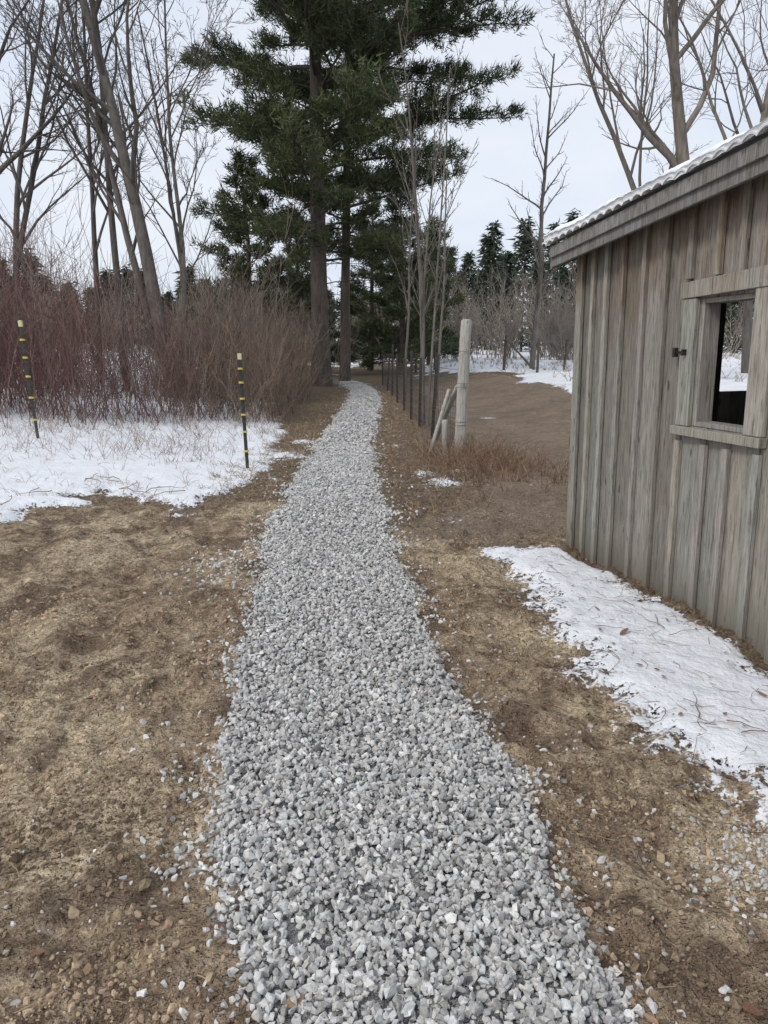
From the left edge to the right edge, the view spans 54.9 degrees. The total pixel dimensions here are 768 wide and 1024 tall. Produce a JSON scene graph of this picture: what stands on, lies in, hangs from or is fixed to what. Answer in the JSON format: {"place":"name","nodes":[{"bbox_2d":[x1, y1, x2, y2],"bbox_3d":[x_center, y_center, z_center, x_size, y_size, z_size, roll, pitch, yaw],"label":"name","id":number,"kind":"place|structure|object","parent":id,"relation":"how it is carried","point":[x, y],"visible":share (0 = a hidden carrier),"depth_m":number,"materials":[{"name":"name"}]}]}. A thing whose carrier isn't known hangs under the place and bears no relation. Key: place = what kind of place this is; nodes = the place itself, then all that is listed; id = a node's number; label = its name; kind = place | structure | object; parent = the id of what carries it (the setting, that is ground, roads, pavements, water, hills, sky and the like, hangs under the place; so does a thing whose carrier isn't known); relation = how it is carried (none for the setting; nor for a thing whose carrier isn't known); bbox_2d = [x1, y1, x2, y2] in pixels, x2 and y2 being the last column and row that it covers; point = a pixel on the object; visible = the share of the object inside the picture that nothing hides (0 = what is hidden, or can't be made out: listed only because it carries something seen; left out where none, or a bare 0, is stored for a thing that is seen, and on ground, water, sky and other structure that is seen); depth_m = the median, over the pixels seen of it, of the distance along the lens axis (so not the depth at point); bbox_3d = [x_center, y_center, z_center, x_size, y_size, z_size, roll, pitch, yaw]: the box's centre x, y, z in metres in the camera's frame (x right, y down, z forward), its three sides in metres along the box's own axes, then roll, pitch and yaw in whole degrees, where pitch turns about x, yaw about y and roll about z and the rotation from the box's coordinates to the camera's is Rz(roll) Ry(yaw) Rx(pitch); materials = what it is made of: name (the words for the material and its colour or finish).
{"place":"outdoors","nodes":[
{"label":"outdoors","id":0,"kind":"place"},
{"bbox_2d":[198,390,347,500],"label":"verge grass","id":1,"kind":"structure","parent":0,"point":[303,431],"depth_m":11.61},
{"bbox_2d":[382,350,382,384],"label":"wire fence post","id":2,"kind":"object","parent":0,"point":[382,367],"visible":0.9,"depth_m":28.47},
{"bbox_2d":[0,341,767,1023],"bbox_3d":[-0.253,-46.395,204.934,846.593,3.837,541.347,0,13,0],"label":"ground","id":3,"kind":"structure","parent":0,"point":[530,409],"depth_m":3.49,"materials":[{"name":"soil"}]},
{"bbox_2d":[18,320,38,437],"bbox_3d":[-5.251,-1.897,10.948,0.146,1.820,0.086,0,13,0],"label":"steel fence post","id":4,"kind":"object","parent":3,"relation":"on","point":[25,357],"visible":1,"depth_m":10.91,"materials":[{"name":"metal"}]},
{"bbox_2d":[0,0,152,379],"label":"bare maple tree","id":5,"kind":"object","parent":3,"relation":"on","point":[38,134],"visible":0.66,"depth_m":19.32,"materials":[{"name":"grey plant"}]},
{"bbox_2d":[0,0,162,359],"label":"bare maple tree","id":6,"kind":"object","parent":3,"relation":"on","point":[93,196],"visible":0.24,"depth_m":23.96,"materials":[{"name":"brown plant"}]},
{"bbox_2d":[0,0,214,389],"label":"bare maple tree","id":7,"kind":"object","parent":3,"relation":"on","point":[112,228],"visible":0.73,"depth_m":19.29,"materials":[{"name":"brown plant"}]},
{"bbox_2d":[1,0,230,365],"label":"bare maple tree","id":8,"kind":"object","parent":3,"relation":"on","point":[20,167],"visible":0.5,"depth_m":26.72,"materials":[{"name":"brown plant"}]},
{"bbox_2d":[0,0,260,396],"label":"bare maple tree","id":9,"kind":"object","parent":3,"relation":"on","point":[127,166],"visible":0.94,"depth_m":18.89,"materials":[{"name":"grey plant"}]},
{"bbox_2d":[0,441,269,513],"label":"dead weeds","id":10,"kind":"object","parent":3,"relation":"on","point":[113,479],"visible":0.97,"depth_m":8.36,"materials":[{"name":"brown plant"}]},
{"bbox_2d":[0,390,297,465],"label":"dead weeds","id":11,"kind":"object","parent":3,"relation":"on","point":[152,423],"visible":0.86,"depth_m":11.97,"materials":[{"name":"brown plant"}]},
{"bbox_2d":[0,134,337,415],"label":"bare saplings","id":12,"kind":"object","parent":3,"relation":"on","point":[220,290],"visible":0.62,"depth_m":16.07,"materials":[{"name":"brown plant"}]},
{"bbox_2d":[0,189,344,429],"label":"red dogwood thicket","id":13,"kind":"object","parent":3,"relation":"on","point":[275,382],"visible":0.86,"depth_m":14.83,"materials":[{"name":"brown plant"}]},
{"bbox_2d":[237,353,248,467],"bbox_3d":[-1.796,-1.231,9.459,0.096,1.560,0.086,0,13,0],"label":"steel fence post","id":14,"kind":"object","parent":3,"relation":"on","point":[242,399],"visible":0.99,"depth_m":9.43,"materials":[{"name":"metal"}]},
{"bbox_2d":[179,143,308,356],"bbox_3d":[-5.726,-10.571,31.415,5.182,9.362,6.647,-7,14,-28],"label":"cedar tree","id":15,"kind":"object","parent":3,"relation":"on","point":[240,168],"visible":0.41,"depth_m":30.62,"materials":[{"name":"green plant"}]},
{"bbox_2d":[153,244,368,401],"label":"bare shrubs","id":16,"kind":"object","parent":3,"relation":"on","point":[263,319],"visible":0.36,"depth_m":21.58,"materials":[{"name":"brown plant"}]},
{"bbox_2d":[251,203,356,364],"bbox_3d":[-3.974,-10.703,35.484,5.296,7.913,4.999,0,13,0],"label":"cedar tree","id":17,"kind":"object","parent":3,"relation":"on","point":[306,287],"visible":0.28,"depth_m":35.06,"materials":[{"name":"green plant"}]},
{"bbox_2d":[161,0,539,386],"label":"pine tree","id":18,"kind":"object","parent":3,"relation":"on","point":[348,108],"visible":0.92,"depth_m":24.40,"materials":[{"name":"green plant"}]},
{"bbox_2d":[204,0,531,381],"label":"pine tree","id":19,"kind":"object","parent":3,"relation":"on","point":[469,113],"visible":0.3,"depth_m":26.98,"materials":[{"name":"green plant"}]},
{"bbox_2d":[329,191,417,370],"bbox_3d":[-0.711,-12.305,39.308,5.549,9.618,5.386,0,13,0],"label":"cedar tree","id":20,"kind":"object","parent":3,"relation":"on","point":[362,310],"visible":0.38,"depth_m":38.99,"materials":[{"name":"green plant"}]},
{"bbox_2d":[0,208,754,357],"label":"distant spruce trees","id":21,"kind":"object","parent":3,"relation":"on","point":[507,260],"visible":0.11,"depth_m":63.54,"materials":[{"name":"green plant"}]},
{"bbox_2d":[0,242,754,366],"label":"distant bare brush","id":22,"kind":"object","parent":3,"relation":"on","point":[548,334],"visible":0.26,"depth_m":45.42,"materials":[{"name":"plant"}]},
{"bbox_2d":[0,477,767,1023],"bbox_3d":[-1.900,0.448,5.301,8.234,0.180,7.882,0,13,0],"label":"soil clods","id":23,"kind":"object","parent":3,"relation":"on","point":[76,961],"visible":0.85,"depth_m":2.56,"materials":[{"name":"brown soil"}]},
{"bbox_2d":[0,473,767,1023],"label":"twigs and straw","id":24,"kind":"object","parent":3,"relation":"on","point":[474,665],"visible":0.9,"depth_m":3.36,"materials":[{"name":"brown plant"}]},
{"bbox_2d":[0,474,767,1023],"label":"fallen leaves","id":25,"kind":"object","parent":3,"relation":"on","point":[646,1016],"visible":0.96,"depth_m":2.36,"materials":[{"name":"brown plant"}]},
{"bbox_2d":[391,344,393,395],"bbox_3d":[0.268,-4.380,23.121,0.073,1.679,0.070,0,13,0],"label":"wire fence post","id":26,"kind":"object","parent":3,"relation":"on","point":[392,369],"visible":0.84,"depth_m":23.06,"materials":[{"name":"black metal"}]},
{"bbox_2d":[396,354,397,402],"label":"wire fence post","id":27,"kind":"object","parent":3,"relation":"on","point":[397,378],"visible":0.96,"depth_m":20.68,"materials":[{"name":"black metal"}]},
{"bbox_2d":[350,191,457,374],"bbox_3d":[1.018,-11.076,35.187,5.577,9.129,4.626,0,13,0],"label":"cedar tree","id":28,"kind":"object","parent":3,"relation":"on","point":[380,328],"visible":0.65,"depth_m":35.15,"materials":[{"name":"green plant"}]},
{"bbox_2d":[403,359,404,410],"bbox_3d":[0.497,-3.095,18.285,0.064,1.365,0.070,0,13,0],"label":"wire fence post","id":29,"kind":"object","parent":3,"relation":"on","point":[403,384],"visible":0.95,"depth_m":18.24,"materials":[{"name":"black metal"}]},
{"bbox_2d":[410,350,412,419],"bbox_3d":[0.598,-2.728,16.215,0.062,1.594,0.070,0,13,0],"label":"wire fence post","id":30,"kind":"object","parent":3,"relation":"on","point":[411,379],"visible":0.92,"depth_m":16.17,"materials":[{"name":"black metal"}]},
{"bbox_2d":[418,358,421,427],"bbox_3d":[0.707,-2.277,14.471,0.072,1.457,0.070,0,13,0],"label":"wire fence post","id":31,"kind":"object","parent":3,"relation":"on","point":[420,394],"visible":0.93,"depth_m":14.43,"materials":[{"name":"black metal"}]},
{"bbox_2d":[383,352,457,444],"bbox_3d":[0.445,-3.522,19.625,0.179,1.268,18.189,-1,13,-4],"label":"wire fence","id":32,"kind":"object","parent":3,"relation":"on","point":[394,369],"visible":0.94,"depth_m":15.34,"materials":[{"name":"metal"}]},
{"bbox_2d":[387,121,460,405],"bbox_3d":[1.240,-6.638,19.896,1.275,7.573,2.734,-7,14,-27],"label":"young bare tree","id":33,"kind":"object","parent":3,"relation":"on","point":[408,318],"visible":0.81,"depth_m":19.72,"materials":[{"name":"grey plant"}]},
{"bbox_2d":[378,0,478,424],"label":"young bare tree","id":34,"kind":"object","parent":3,"relation":"on","point":[422,298],"visible":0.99,"depth_m":14.42,"materials":[{"name":"grey plant"}]},
{"bbox_2d":[390,214,474,364],"bbox_3d":[2.132,-12.088,40.433,4.754,8.081,5.530,11,17,41],"label":"cedar tree","id":35,"kind":"object","parent":3,"relation":"on","point":[457,298],"visible":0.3,"depth_m":39.93,"materials":[{"name":"green plant"}]},
{"bbox_2d":[430,354,438,438],"bbox_3d":[0.882,-1.956,12.904,0.141,1.552,0.070,0,13,0],"label":"wire fence post","id":36,"kind":"object","parent":3,"relation":"on","point":[435,389],"visible":0.93,"depth_m":12.86,"materials":[{"name":"grey metal"}]},
{"bbox_2d":[427,319,471,456],"bbox_3d":[0.939,-1.829,11.359,0.622,2.156,1.437,0,13,0],"label":"wooden fence post","id":37,"kind":"object","parent":3,"relation":"on","point":[460,392],"visible":0.84,"depth_m":10.73,"materials":[{"name":"wood"}]},
{"bbox_2d":[370,421,568,495],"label":"dead weeds","id":38,"kind":"object","parent":3,"relation":"on","point":[466,458],"visible":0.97,"depth_m":9.67,"materials":[{"name":"brown plant"}]},
{"bbox_2d":[415,335,570,372],"bbox_3d":[5.056,-7.059,33.725,9.970,1.837,9.965,11,17,39],"label":"field fence","id":39,"kind":"object","parent":3,"relation":"on","point":[524,359],"visible":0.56,"depth_m":28.34,"materials":[{"name":"paint"}]},
{"bbox_2d":[484,25,599,368],"bbox_3d":[5.730,-11.665,28.364,3.648,12.370,2.714,-3,13,-14],"label":"bare poplar tree","id":40,"kind":"object","parent":3,"relation":"on","point":[540,264],"visible":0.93,"depth_m":28.60,"materials":[{"name":"grey plant"}]},
{"bbox_2d":[524,0,767,190],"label":"bare maple tree","id":41,"kind":"object","parent":3,"relation":"on","point":[672,9],"visible":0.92,"depth_m":20.80,"materials":[{"name":"grey plant"}]},
{"bbox_2d":[542,117,767,664],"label":"wooden shed","id":42,"kind":"structure","parent":3,"relation":"on","point":[668,475],"depth_m":4.48,"materials":[{"name":"grey wood"}]},
{"bbox_2d":[670,265,767,448],"label":"window frame","id":43,"kind":"structure","parent":42,"relation":"in","point":[754,428],"depth_m":4.17,"materials":[{"name":"grey wood"}]},
{"bbox_2d":[548,540,767,677],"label":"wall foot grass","id":44,"kind":"structure","parent":3,"relation":"on","point":[672,600],"depth_m":4.57,"materials":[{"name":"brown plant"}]},
{"bbox_2d":[682,0,767,372],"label":"bare maple tree","id":45,"kind":"object","parent":3,"relation":"on","point":[747,326],"visible":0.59,"depth_m":25.57,"materials":[{"name":"brown plant"}]},
{"bbox_2d":[0,0,767,344],"label":"sky","id":46,"kind":"structure","parent":0,"point":[596,175],"materials":[{"name":"white"}]},
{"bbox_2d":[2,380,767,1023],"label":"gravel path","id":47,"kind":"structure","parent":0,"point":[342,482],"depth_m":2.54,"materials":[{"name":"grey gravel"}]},
{"bbox_2d":[373,392,502,516],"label":"verge grass","id":48,"kind":"structure","parent":0,"point":[397,448],"depth_m":10.54,"materials":[{"name":"brown plant"}]},
{"bbox_2d":[440,351,747,381],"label":"field grass","id":49,"kind":"structure","parent":0,"point":[560,363],"depth_m":31.60,"materials":[{"name":"brown plant"}]}
]}

